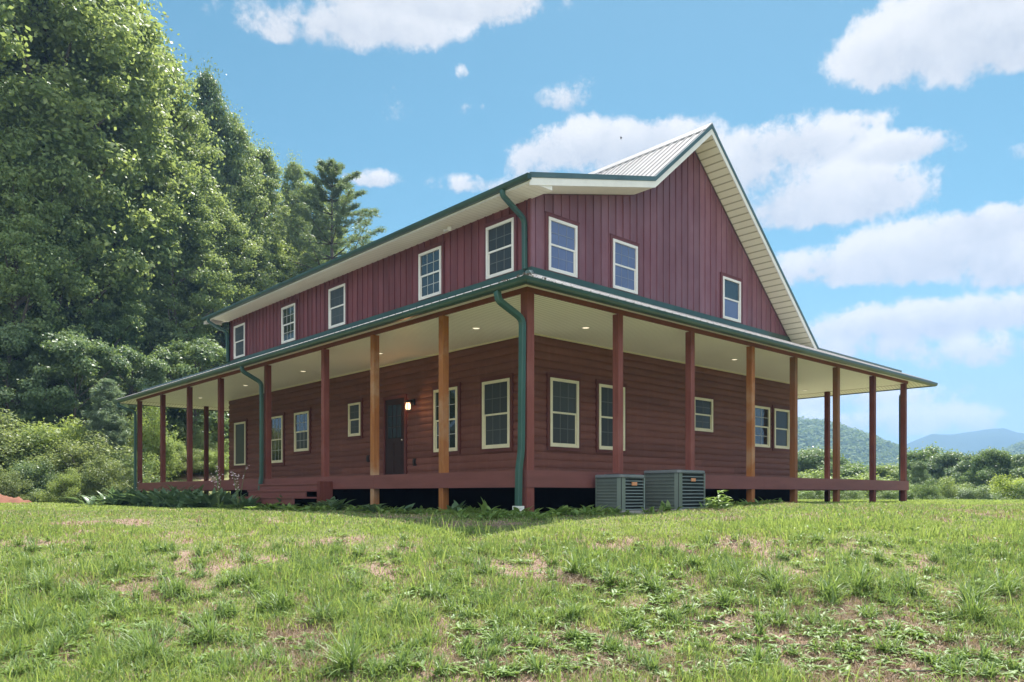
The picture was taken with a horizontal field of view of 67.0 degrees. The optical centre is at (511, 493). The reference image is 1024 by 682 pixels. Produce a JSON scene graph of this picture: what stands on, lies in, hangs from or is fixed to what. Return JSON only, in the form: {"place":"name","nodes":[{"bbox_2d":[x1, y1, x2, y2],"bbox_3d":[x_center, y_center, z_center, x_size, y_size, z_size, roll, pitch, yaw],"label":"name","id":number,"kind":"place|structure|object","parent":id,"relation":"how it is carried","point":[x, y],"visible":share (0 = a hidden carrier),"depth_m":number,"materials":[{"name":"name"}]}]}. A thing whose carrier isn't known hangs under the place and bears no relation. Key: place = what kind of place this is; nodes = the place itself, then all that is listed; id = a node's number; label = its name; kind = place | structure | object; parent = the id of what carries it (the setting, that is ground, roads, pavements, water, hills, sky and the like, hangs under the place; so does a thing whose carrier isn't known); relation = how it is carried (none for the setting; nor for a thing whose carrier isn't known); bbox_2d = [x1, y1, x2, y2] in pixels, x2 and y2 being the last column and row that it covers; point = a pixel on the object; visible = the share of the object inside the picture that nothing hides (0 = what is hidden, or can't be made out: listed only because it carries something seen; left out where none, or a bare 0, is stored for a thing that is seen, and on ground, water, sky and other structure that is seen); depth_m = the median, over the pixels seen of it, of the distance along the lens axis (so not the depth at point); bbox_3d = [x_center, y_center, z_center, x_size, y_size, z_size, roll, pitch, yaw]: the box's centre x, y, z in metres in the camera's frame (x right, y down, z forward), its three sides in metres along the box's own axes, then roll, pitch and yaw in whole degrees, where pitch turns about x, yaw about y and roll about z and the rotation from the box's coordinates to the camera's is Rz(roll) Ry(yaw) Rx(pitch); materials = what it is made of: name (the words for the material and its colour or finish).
{"place":"outdoors","nodes":[
{"label":"outdoors","id":0,"kind":"place"},
{"bbox_2d":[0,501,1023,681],"bbox_3d":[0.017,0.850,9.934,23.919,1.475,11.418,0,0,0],"label":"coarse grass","id":1,"kind":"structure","parent":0,"point":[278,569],"depth_m":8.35,"materials":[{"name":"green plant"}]},
{"bbox_2d":[0,466,1023,681],"bbox_3d":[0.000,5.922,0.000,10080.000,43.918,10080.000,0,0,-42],"label":"ground","id":2,"kind":"structure","parent":0,"point":[182,478],"depth_m":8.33,"materials":[{"name":"green plant"}]},
{"bbox_2d":[0,494,30,503],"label":"clay mound","id":3,"kind":"object","parent":2,"relation":"on","point":[4,499],"visible":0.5,"depth_m":25.59,"materials":[{"name":"orange soil"}]},
{"bbox_2d":[0,465,47,501],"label":"shrub","id":4,"kind":"object","parent":3,"relation":"on","point":[7,482],"visible":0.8,"depth_m":26.84,"materials":[{"name":"green plant"}]},
{"bbox_2d":[0,423,52,473],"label":"shrub","id":5,"kind":"object","parent":2,"relation":"on","point":[5,451],"visible":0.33,"depth_m":28.91,"materials":[{"name":"green plant"}]},
{"bbox_2d":[0,319,59,434],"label":"young tree","id":6,"kind":"object","parent":2,"relation":"on","point":[17,340],"visible":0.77,"depth_m":33.47,"materials":[{"name":"green plant"}]},
{"bbox_2d":[0,408,69,475],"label":"shrub","id":7,"kind":"object","parent":2,"relation":"on","point":[3,420],"visible":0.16,"depth_m":29.98,"materials":[{"name":"green plant"}]},
{"bbox_2d":[4,456,67,502],"bbox_3d":[-17.570,-0.474,28.279,2.994,1.850,2.820,0,0,1],"label":"shrub","id":8,"kind":"object","parent":2,"relation":"on","point":[32,471],"visible":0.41,"depth_m":27.94,"materials":[{"name":"green plant"}]},
{"bbox_2d":[0,353,92,432],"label":"young tree","id":9,"kind":"object","parent":2,"relation":"on","point":[20,374],"visible":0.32,"depth_m":34.70,"materials":[{"name":"green plant"}]},
{"bbox_2d":[0,414,99,476],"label":"shrub","id":10,"kind":"object","parent":2,"relation":"on","point":[71,429],"visible":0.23,"depth_m":30.33,"materials":[{"name":"green plant"}]},
{"bbox_2d":[0,71,106,428],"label":"forest tree","id":11,"kind":"object","parent":2,"relation":"on","point":[14,281],"visible":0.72,"depth_m":34.98,"materials":[{"name":"green plant"}]},
{"bbox_2d":[0,298,126,445],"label":"understorey tree","id":12,"kind":"object","parent":2,"relation":"on","point":[100,332],"visible":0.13,"depth_m":38.97,"materials":[{"name":"green plant"}]},
{"bbox_2d":[31,467,99,502],"bbox_3d":[-15.741,-0.276,27.505,2.057,1.401,2.071,0,0,-18],"label":"shrub","id":13,"kind":"object","parent":2,"relation":"on","point":[62,486],"visible":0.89,"depth_m":27.23,"materials":[{"name":"green plant"}]},
{"bbox_2d":[0,0,151,255],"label":"forest tree","id":14,"kind":"object","parent":2,"relation":"on","point":[8,47],"visible":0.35,"depth_m":35.88,"materials":[{"name":"green plant"}]},
{"bbox_2d":[18,328,144,439],"bbox_3d":[-19.633,-4.216,34.725,4.360,6.860,5.283,0,0,16],"label":"young tree","id":15,"kind":"object","parent":2,"relation":"on","point":[79,354],"visible":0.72,"depth_m":33.98,"materials":[{"name":"green plant"}]},
{"bbox_2d":[9,429,155,496],"bbox_3d":[-16.501,-1.112,30.081,5.321,2.900,5.357,0,0,-9],"label":"shrub","id":16,"kind":"object","parent":2,"relation":"on","point":[65,462],"visible":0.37,"depth_m":29.59,"materials":[{"name":"green plant"}]},
{"bbox_2d":[37,121,162,436],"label":"forest tree","id":17,"kind":"object","parent":2,"relation":"on","point":[123,324],"visible":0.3,"depth_m":40.35,"materials":[{"name":"green plant"}]},
{"bbox_2d":[60,486,141,504],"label":"hosta","id":18,"kind":"object","parent":2,"relation":"on","point":[111,497],"visible":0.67,"depth_m":22.50,"materials":[{"name":"green plant"}]},
{"bbox_2d":[8,0,198,337],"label":"forest tree","id":19,"kind":"object","parent":2,"relation":"on","point":[148,167],"visible":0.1,"depth_m":42.44,"materials":[{"name":"green plant"}]},
{"bbox_2d":[0,0,210,452],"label":"forest tree","id":20,"kind":"object","parent":2,"relation":"on","point":[133,25],"visible":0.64,"depth_m":38.01,"materials":[{"name":"green plant"}]},
{"bbox_2d":[66,454,147,502],"bbox_3d":[-14.900,-0.492,28.437,2.845,1.934,2.680,0,0,-36],"label":"shrub","id":21,"kind":"object","parent":2,"relation":"on","point":[105,479],"visible":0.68,"depth_m":27.90,"materials":[{"name":"green plant"}]},
{"bbox_2d":[69,378,146,470],"bbox_3d":[-16.576,-2.363,31.815,3.134,4.876,3.008,0,0,22],"label":"young pine","id":22,"kind":"object","parent":2,"relation":"on","point":[108,413],"visible":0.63,"depth_m":31.43,"materials":[{"name":"green plant"}]},
{"bbox_2d":[81,341,171,443],"bbox_3d":[-18.176,-4.263,37.201,4.687,6.086,3.869,0,0,31],"label":"young tree","id":23,"kind":"object","parent":2,"relation":"on","point":[147,373],"visible":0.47,"depth_m":36.99,"materials":[{"name":"green plant"}]},
{"bbox_2d":[115,468,144,492],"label":"shrub","id":24,"kind":"object","parent":2,"relation":"on","point":[131,482],"visible":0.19,"depth_m":28.61,"materials":[{"name":"green plant"}]},
{"bbox_2d":[71,308,193,416],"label":"understorey tree","id":25,"kind":"object","parent":2,"relation":"on","point":[162,333],"visible":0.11,"depth_m":43.66,"materials":[{"name":"green plant"}]},
{"bbox_2d":[101,449,171,491],"bbox_3d":[-15.414,-0.779,30.726,3.493,1.979,3.290,0,0,-28],"label":"shrub","id":26,"kind":"object","parent":2,"relation":"on","point":[131,462],"visible":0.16,"depth_m":30.52,"materials":[{"name":"green plant"}]},
{"bbox_2d":[122,272,182,391],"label":"forest tree","id":27,"kind":"object","parent":2,"relation":"on","point":[144,346],"visible":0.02,"depth_m":44.88,"materials":[{"name":"green plant"}]},
{"bbox_2d":[123,406,185,481],"bbox_3d":[-15.352,-2.215,32.998,3.608,3.908,3.584,0,0,43],"label":"shrub","id":28,"kind":"object","parent":2,"relation":"on","point":[150,435],"visible":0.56,"depth_m":32.72,"materials":[{"name":"green plant"}]},
{"bbox_2d":[115,485,195,506],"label":"hosta","id":29,"kind":"object","parent":2,"relation":"on","point":[143,495],"visible":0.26,"depth_m":21.71,"materials":[{"name":"green plant"}]},
{"bbox_2d":[124,484,205,506],"bbox_3d":[-8.930,0.036,21.016,2.508,0.644,2.373,0,0,-42],"label":"hosta","id":30,"kind":"object","parent":2,"relation":"on","point":[163,495],"visible":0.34,"depth_m":20.73,"materials":[{"name":"green plant"}]},
{"bbox_2d":[116,408,217,449],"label":"shrub","id":31,"kind":"object","parent":2,"relation":"on","point":[171,414],"visible":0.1,"depth_m":42.16,"materials":[{"name":"green plant"}]},
{"bbox_2d":[104,24,231,354],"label":"forest tree","id":32,"kind":"object","parent":2,"relation":"on","point":[190,124],"visible":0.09,"depth_m":46.37,"materials":[{"name":"green plant"}]},
{"bbox_2d":[155,437,186,461],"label":"shrub","id":33,"kind":"object","parent":2,"relation":"on","point":[181,448],"visible":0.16,"depth_m":35.72,"materials":[{"name":"green plant"}]},
{"bbox_2d":[118,144,244,367],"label":"forest tree","id":34,"kind":"object","parent":2,"relation":"on","point":[201,210],"visible":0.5,"depth_m":45.09,"materials":[{"name":"green plant"}]},
{"bbox_2d":[142,335,229,440],"bbox_3d":[-16.787,-4.881,40.864,5.367,7.238,6.502,0,0,-16],"label":"tree","id":35,"kind":"object","parent":2,"relation":"on","point":[203,353],"visible":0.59,"depth_m":39.76,"materials":[{"name":"green plant"}]},
{"bbox_2d":[168,448,217,474],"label":"shrub","id":36,"kind":"object","parent":2,"relation":"on","point":[183,461],"visible":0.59,"depth_m":34.14,"materials":[{"name":"green plant"}]},
{"bbox_2d":[183,426,217,459],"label":"shrub","id":37,"kind":"object","parent":2,"relation":"on","point":[198,440],"visible":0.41,"depth_m":38.12,"materials":[{"name":"green plant"}]},
{"bbox_2d":[156,488,245,507],"bbox_3d":[-8.074,0.082,20.198,2.334,0.564,2.010,0,0,-42],"label":"hosta","id":38,"kind":"object","parent":2,"relation":"on","point":[202,499],"visible":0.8,"depth_m":19.90,"materials":[{"name":"green plant"}]},
{"bbox_2d":[177,284,228,368],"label":"forest tree","id":39,"kind":"object","parent":2,"relation":"on","point":[223,338],"visible":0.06,"depth_m":49.72,"materials":[{"name":"green plant"}]},
{"bbox_2d":[193,450,229,472],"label":"shrub","id":40,"kind":"object","parent":2,"relation":"on","point":[214,457],"visible":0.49,"depth_m":34.65,"materials":[{"name":"green plant"}]},
{"bbox_2d":[175,51,252,307],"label":"forest tree","id":41,"kind":"object","parent":2,"relation":"on","point":[209,95],"visible":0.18,"depth_m":51.15,"materials":[{"name":"green plant"}]},
{"bbox_2d":[176,187,277,370],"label":"forest tree","id":42,"kind":"object","parent":2,"relation":"on","point":[251,247],"visible":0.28,"depth_m":48.96,"materials":[{"name":"green plant"}]},
{"bbox_2d":[191,102,278,342],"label":"forest tree","id":43,"kind":"object","parent":2,"relation":"on","point":[248,181],"visible":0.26,"depth_m":51.92,"materials":[{"name":"green plant"}]},
{"bbox_2d":[227,495,260,508],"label":"weed","id":44,"kind":"object","parent":2,"relation":"on","point":[248,502],"visible":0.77,"depth_m":17.92,"materials":[{"name":"green plant"}]},
{"bbox_2d":[222,134,301,298],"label":"forest tree","id":45,"kind":"object","parent":2,"relation":"on","point":[272,180],"visible":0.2,"depth_m":54.74,"materials":[{"name":"green plant"}]},
{"bbox_2d":[232,230,303,303],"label":"forest tree","id":46,"kind":"object","parent":2,"relation":"on","point":[284,263],"visible":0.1,"depth_m":54.17,"materials":[{"name":"green plant"}]},
{"bbox_2d":[271,148,315,270],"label":"forest tree","id":47,"kind":"object","parent":2,"relation":"on","point":[293,172],"visible":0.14,"depth_m":59.49,"materials":[{"name":"green plant"}]},
{"bbox_2d":[204,158,386,347],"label":"pine tree","id":48,"kind":"object","parent":2,"relation":"on","point":[332,169],"visible":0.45,"depth_m":53.97,"materials":[{"name":"green plant"}]},
{"bbox_2d":[292,246,326,273],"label":"forest tree","id":49,"kind":"object","parent":2,"relation":"on","point":[302,270],"visible":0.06,"depth_m":56.94,"materials":[{"name":"green plant"}]},
{"bbox_2d":[291,180,347,262],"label":"forest tree","id":50,"kind":"object","parent":2,"relation":"on","point":[326,204],"visible":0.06,"depth_m":61.68,"materials":[{"name":"green plant"}]},
{"bbox_2d":[321,498,354,509],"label":"weed","id":51,"kind":"object","parent":2,"relation":"on","point":[336,504],"visible":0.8,"depth_m":15.89,"materials":[{"name":"green plant"}]},
{"bbox_2d":[352,503,386,512],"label":"weed","id":52,"kind":"object","parent":2,"relation":"on","point":[371,508],"visible":0.81,"depth_m":14.94,"materials":[{"name":"green plant"}]},
{"bbox_2d":[0,502,1023,681],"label":"dry straw","id":53,"kind":"object","parent":2,"relation":"on","point":[296,663],"visible":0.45,"depth_m":6.98,"materials":[{"name":"plant"}]},
{"bbox_2d":[0,498,1023,681],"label":"lawn weeds","id":54,"kind":"object","parent":2,"relation":"on","point":[497,513],"visible":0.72,"depth_m":6.85,"materials":[{"name":"green plant"}]},
{"bbox_2d":[112,123,937,515],"bbox_3d":[-0.856,-4.296,25.463,17.350,9.966,21.619,0,0,-42],"label":"farmhouse","id":55,"kind":"object","parent":2,"relation":"on","point":[658,267],"visible":0.94,"depth_m":18.70,"materials":[{"name":"paint"}]},
{"bbox_2d":[233,319,246,359],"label":"window","id":56,"kind":"structure","parent":55,"relation":"in","point":[240,328],"depth_m":26.70,"materials":[{"name":"white plastic"}]},
{"bbox_2d":[234,418,247,467],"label":"window","id":57,"kind":"structure","parent":55,"relation":"in","point":[240,426],"depth_m":26.71,"materials":[{"name":"grey glass"}]},
{"bbox_2d":[271,412,284,465],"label":"window","id":58,"kind":"structure","parent":55,"relation":"in","point":[278,419],"depth_m":24.54,"materials":[{"name":"beige plastic"}]},
{"bbox_2d":[281,299,297,344],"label":"window","id":59,"kind":"structure","parent":55,"relation":"in","point":[289,311],"depth_m":23.98,"materials":[{"name":"glass"}]},
{"bbox_2d":[293,407,311,453],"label":"window","id":60,"kind":"structure","parent":55,"relation":"in","point":[302,420],"depth_m":23.36,"materials":[{"name":"glass"}]},
{"bbox_2d":[327,279,347,329],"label":"window","id":61,"kind":"structure","parent":55,"relation":"in","point":[338,292],"depth_m":21.78,"materials":[{"name":"white plastic"}]},
{"bbox_2d":[347,398,363,439],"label":"window","id":62,"kind":"structure","parent":55,"relation":"in","point":[355,419],"depth_m":21.11,"materials":[{"name":"beige plastic"}]},
{"bbox_2d":[383,394,407,474],"bbox_3d":[-2.988,-1.449,19.693,0.102,2.112,1.050,0,0,-42],"label":"door","id":63,"kind":"structure","parent":55,"relation":"in","point":[395,419],"depth_m":19.68,"materials":[{"name":"paint"}]},
{"bbox_2d":[417,241,444,301],"bbox_3d":[-1.950,-5.289,18.565,0.086,1.302,1.078,0,0,-42],"label":"window","id":64,"kind":"structure","parent":55,"relation":"in","point":[431,259],"depth_m":18.53,"materials":[{"name":"white plastic"}]},
{"bbox_2d":[431,382,460,455],"bbox_3d":[-1.538,-1.740,18.113,0.086,1.644,1.078,0,0,-42],"label":"window","id":65,"kind":"structure","parent":55,"relation":"in","point":[454,388],"depth_m":17.95,"materials":[{"name":"glass"}]},
{"bbox_2d":[480,373,513,452],"bbox_3d":[-0.333,-1.740,16.791,0.086,1.644,1.078,0,0,-42],"label":"window","id":66,"kind":"structure","parent":55,"relation":"in","point":[496,392],"depth_m":16.77,"materials":[{"name":"grey glass"}]},
{"bbox_2d":[483,213,516,280],"bbox_3d":[-0.244,-5.289,16.693,0.086,1.302,1.078,0,0,-42],"label":"window","id":67,"kind":"structure","parent":55,"relation":"in","point":[500,235],"depth_m":16.68,"materials":[{"name":"white plastic"}]},
{"bbox_2d":[544,211,579,278],"bbox_3d":[1.078,-5.286,16.598,1.054,1.296,0.086,0,0,-42],"label":"window","id":68,"kind":"structure","parent":55,"relation":"in","point":[561,233],"depth_m":16.57,"materials":[{"name":"blue glass"}]},
{"bbox_2d":[546,372,581,451],"bbox_3d":[1.114,-1.743,16.630,1.054,1.626,0.086,0,0,-42],"label":"window","id":69,"kind":"structure","parent":55,"relation":"in","point":[563,397],"depth_m":16.61,"materials":[{"name":"grey glass"}]},
{"bbox_2d":[595,379,626,453],"bbox_3d":[2.267,-1.749,17.681,1.078,1.638,0.086,0,0,-42],"label":"window","id":70,"kind":"structure","parent":55,"relation":"in","point":[604,389],"depth_m":17.54,"materials":[{"name":"glass"}]},
{"bbox_2d":[610,233,639,295],"bbox_3d":[2.617,-5.286,18.000,1.066,1.296,0.086,0,0,-42],"label":"window","id":71,"kind":"structure","parent":55,"relation":"in","point":[624,253],"depth_m":17.98,"materials":[{"name":"blue glass"}]},
{"bbox_2d":[695,393,714,434],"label":"window","id":72,"kind":"structure","parent":55,"relation":"in","point":[704,404],"depth_m":20.15,"materials":[{"name":"glass"}]},
{"bbox_2d":[720,272,742,323],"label":"window","id":73,"kind":"structure","parent":55,"relation":"in","point":[730,286],"depth_m":21.02,"materials":[{"name":"white plastic"}]},
{"bbox_2d":[755,402,770,449],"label":"window","id":74,"kind":"structure","parent":55,"relation":"in","point":[762,411],"depth_m":22.14,"materials":[{"name":"glass"}]},
{"bbox_2d":[771,405,789,451],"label":"window","id":75,"kind":"structure","parent":55,"relation":"in","point":[780,419],"depth_m":22.83,"materials":[{"name":"glass"}]},
{"bbox_2d":[595,474,644,513],"bbox_3d":[1.902,0.040,13.629,0.746,0.779,0.713,0,0,-42],"label":"ac unit","id":76,"kind":"object","parent":2,"relation":"on","point":[624,491],"visible":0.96,"depth_m":13.42,"materials":[{"name":"grey metal"}]},
{"bbox_2d":[644,470,704,511],"bbox_3d":[3.081,-0.019,14.667,0.948,0.872,0.912,0,0,-42],"label":"ac unit","id":77,"kind":"object","parent":2,"relation":"on","point":[676,489],"visible":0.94,"depth_m":14.39,"materials":[{"name":"grey metal"}]},
{"bbox_2d":[702,490,732,509],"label":"weed","id":78,"kind":"object","parent":2,"relation":"on","point":[720,500],"visible":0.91,"depth_m":13.68,"materials":[{"name":"green plant"}]},
{"bbox_2d":[798,491,832,499],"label":"shrub","id":79,"kind":"object","parent":2,"relation":"on","point":[813,495],"visible":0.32,"depth_m":36.93,"materials":[{"name":"green plant"}]},
{"bbox_2d":[798,446,849,478],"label":"valley tree","id":80,"kind":"object","parent":2,"relation":"on","point":[812,459],"visible":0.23,"depth_m":61.16,"materials":[{"name":"green plant"}]},
{"bbox_2d":[798,469,862,499],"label":"shrub","id":81,"kind":"object","parent":2,"relation":"on","point":[819,475],"visible":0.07,"depth_m":43.70,"materials":[{"name":"green plant"}]},
{"bbox_2d":[830,460,868,491],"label":"valley tree","id":82,"kind":"object","parent":2,"relation":"on","point":[850,470],"visible":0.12,"depth_m":56.78,"materials":[{"name":"green plant"}]},
{"bbox_2d":[832,491,868,499],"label":"shrub","id":83,"kind":"object","parent":2,"relation":"on","point":[851,495],"visible":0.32,"depth_m":36.83,"materials":[{"name":"green plant"}]},
{"bbox_2d":[831,472,898,498],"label":"shrub","id":84,"kind":"object","parent":2,"relation":"on","point":[866,478],"visible":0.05,"depth_m":42.91,"materials":[{"name":"green plant"}]},
{"bbox_2d":[861,463,915,497],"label":"valley tree","id":85,"kind":"object","parent":2,"relation":"on","point":[886,470],"visible":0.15,"depth_m":54.60,"materials":[{"name":"green plant"}]},
{"bbox_2d":[876,488,922,499],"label":"shrub","id":86,"kind":"object","parent":2,"relation":"on","point":[889,494],"visible":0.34,"depth_m":36.90,"materials":[{"name":"green plant"}]},
{"bbox_2d":[907,459,931,492],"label":"valley tree","id":87,"kind":"object","parent":2,"relation":"on","point":[917,467],"visible":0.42,"depth_m":42.83,"materials":[{"name":"green plant"}]},
{"bbox_2d":[893,442,949,491],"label":"valley tree","id":88,"kind":"object","parent":2,"relation":"on","point":[924,454],"visible":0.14,"depth_m":61.66,"materials":[{"name":"green plant"}]},
{"bbox_2d":[909,478,952,499],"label":"shrub","id":89,"kind":"object","parent":2,"relation":"on","point":[924,492],"visible":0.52,"depth_m":36.97,"materials":[{"name":"green plant"}]},
{"bbox_2d":[909,447,965,490],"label":"valley tree","id":90,"kind":"object","parent":2,"relation":"on","point":[950,458],"visible":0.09,"depth_m":59.77,"materials":[{"name":"green plant"}]},
{"bbox_2d":[929,476,981,498],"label":"shrub","id":91,"kind":"object","parent":2,"relation":"on","point":[947,492],"visible":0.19,"depth_m":39.22,"materials":[{"name":"green plant"}]},
{"bbox_2d":[950,485,1006,499],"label":"shrub","id":92,"kind":"object","parent":2,"relation":"on","point":[984,495],"visible":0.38,"depth_m":38.14,"materials":[{"name":"green plant"}]},
{"bbox_2d":[948,446,1009,488],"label":"valley tree","id":93,"kind":"object","parent":2,"relation":"on","point":[957,470],"visible":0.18,"depth_m":54.82,"materials":[{"name":"green plant"}]},
{"bbox_2d":[950,447,1023,494],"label":"valley tree","id":94,"kind":"object","parent":2,"relation":"on","point":[983,468],"visible":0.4,"depth_m":52.40,"materials":[{"name":"green plant"}]},
{"bbox_2d":[977,473,1023,499],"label":"shrub","id":95,"kind":"object","parent":2,"relation":"on","point":[1004,489],"visible":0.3,"depth_m":39.17,"materials":[{"name":"green plant"}]},
{"bbox_2d":[1004,481,1023,499],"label":"shrub","id":96,"kind":"object","parent":2,"relation":"on","point":[1021,490],"visible":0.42,"depth_m":38.42,"materials":[{"name":"green plant"}]},
{"bbox_2d":[1006,452,1023,477],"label":"valley tree","id":97,"kind":"object","parent":2,"relation":"on","point":[1019,470],"visible":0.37,"depth_m":50.97,"materials":[{"name":"green plant"}]},
{"bbox_2d":[138,0,1023,443],"label":"sky","id":98,"kind":"structure","parent":0,"point":[876,147],"materials":[{"name":"blue"}]},
{"bbox_2d":[907,428,1023,455],"bbox_3d":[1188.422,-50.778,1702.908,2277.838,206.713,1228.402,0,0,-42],"label":"mountain","id":99,"kind":"structure","parent":0,"point":[975,442],"depth_m":1325.21,"materials":[{"name":"blue"}]},
{"bbox_3d":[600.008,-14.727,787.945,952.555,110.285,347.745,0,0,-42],"label":"hill","id":100,"kind":"structure","parent":0,"visible":0},
{"bbox_2d":[798,416,1023,466],"bbox_3d":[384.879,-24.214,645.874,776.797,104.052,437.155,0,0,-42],"label":"hill forest","id":101,"kind":"object","parent":100,"relation":"on","point":[854,445],"visible":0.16,"depth_m":554.89,"materials":[{"name":"green plant"}]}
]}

